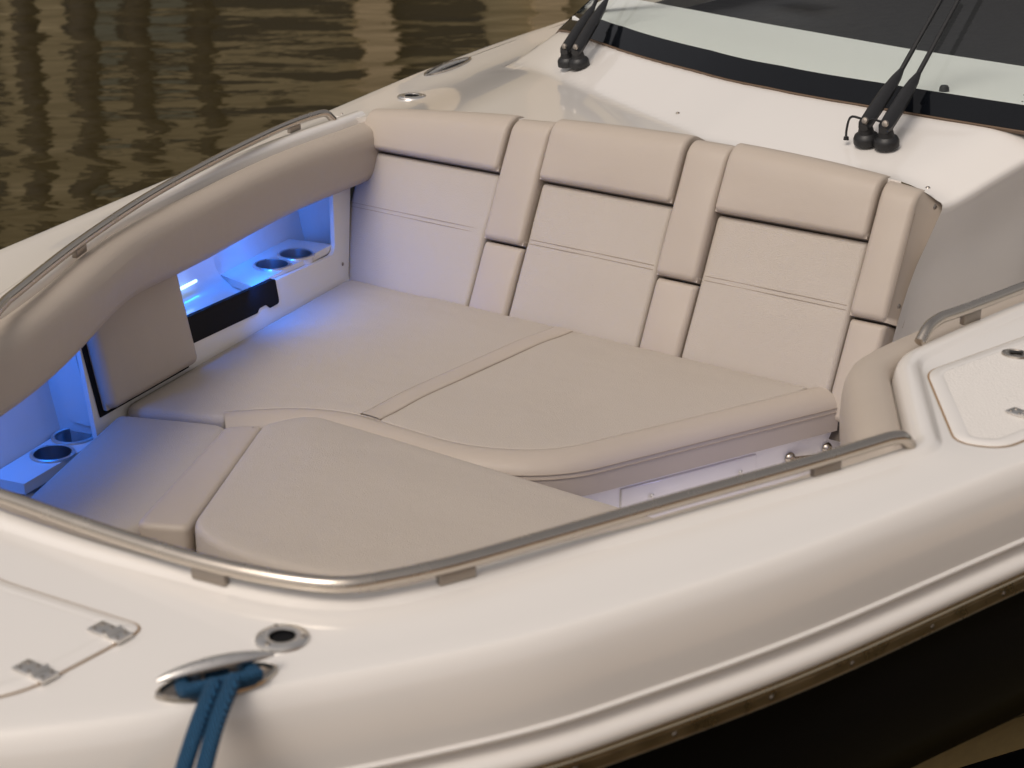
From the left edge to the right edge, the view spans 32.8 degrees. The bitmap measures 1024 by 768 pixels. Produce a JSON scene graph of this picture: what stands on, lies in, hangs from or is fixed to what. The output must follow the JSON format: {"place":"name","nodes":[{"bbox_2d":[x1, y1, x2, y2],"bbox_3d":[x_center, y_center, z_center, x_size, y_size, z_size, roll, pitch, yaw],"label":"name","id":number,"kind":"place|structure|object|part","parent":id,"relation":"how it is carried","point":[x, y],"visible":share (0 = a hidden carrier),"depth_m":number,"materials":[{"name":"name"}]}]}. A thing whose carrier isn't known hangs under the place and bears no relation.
{"place":"outdoors","nodes":[
{"label":"outdoors","id":0,"kind":"place"},
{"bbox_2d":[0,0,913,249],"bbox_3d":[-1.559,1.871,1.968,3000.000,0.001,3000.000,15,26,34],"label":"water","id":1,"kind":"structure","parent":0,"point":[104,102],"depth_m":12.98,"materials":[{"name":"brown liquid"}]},
{"bbox_2d":[0,0,1023,767],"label":"motor boat","id":2,"kind":"object","parent":1,"relation":"on","point":[716,182],"visible":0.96,"depth_m":3.47,"materials":[{"name":"white gelcoat fiberglass"},{"name":"vinyl"},{"name":"glass"}]},
{"bbox_2d":[31,416,261,551],"bbox_3d":[-0.773,0.233,3.573,0.375,0.099,0.693,3,21,8],"label":"seat cushion","id":3,"kind":"object","parent":2,"relation":"on","point":[160,480],"visible":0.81,"depth_m":3.56,"materials":[{"name":"leather"}]},
{"bbox_2d":[174,662,263,767],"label":"mooring rope","id":4,"kind":"object","parent":2,"relation":"attached to","point":[214,693],"visible":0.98,"depth_m":1.94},
{"bbox_2d":[195,417,650,592],"bbox_3d":[-0.101,0.325,3.287,1.373,0.109,0.600,15,26,34],"label":"seat cushion","id":5,"kind":"object","parent":2,"relation":"on","point":[314,496],"visible":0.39,"depth_m":3.38,"materials":[{"name":"leather"}]},
{"bbox_2d":[128,281,837,495],"bbox_3d":[-0.149,0.045,4.057,1.510,0.102,1.058,15,26,34],"label":"seat cushion","id":6,"kind":"object","parent":2,"relation":"on","point":[567,410],"visible":0.87,"depth_m":3.99,"materials":[{"name":"leather"}]},
{"bbox_3d":[0.394,0.249,3.872,0.374,0.122,0.025,-12,24,-29],"label":"locker door","id":7,"kind":"part","parent":2,"relation":"part of","materials":[{"name":"white plastic"}]}
]}

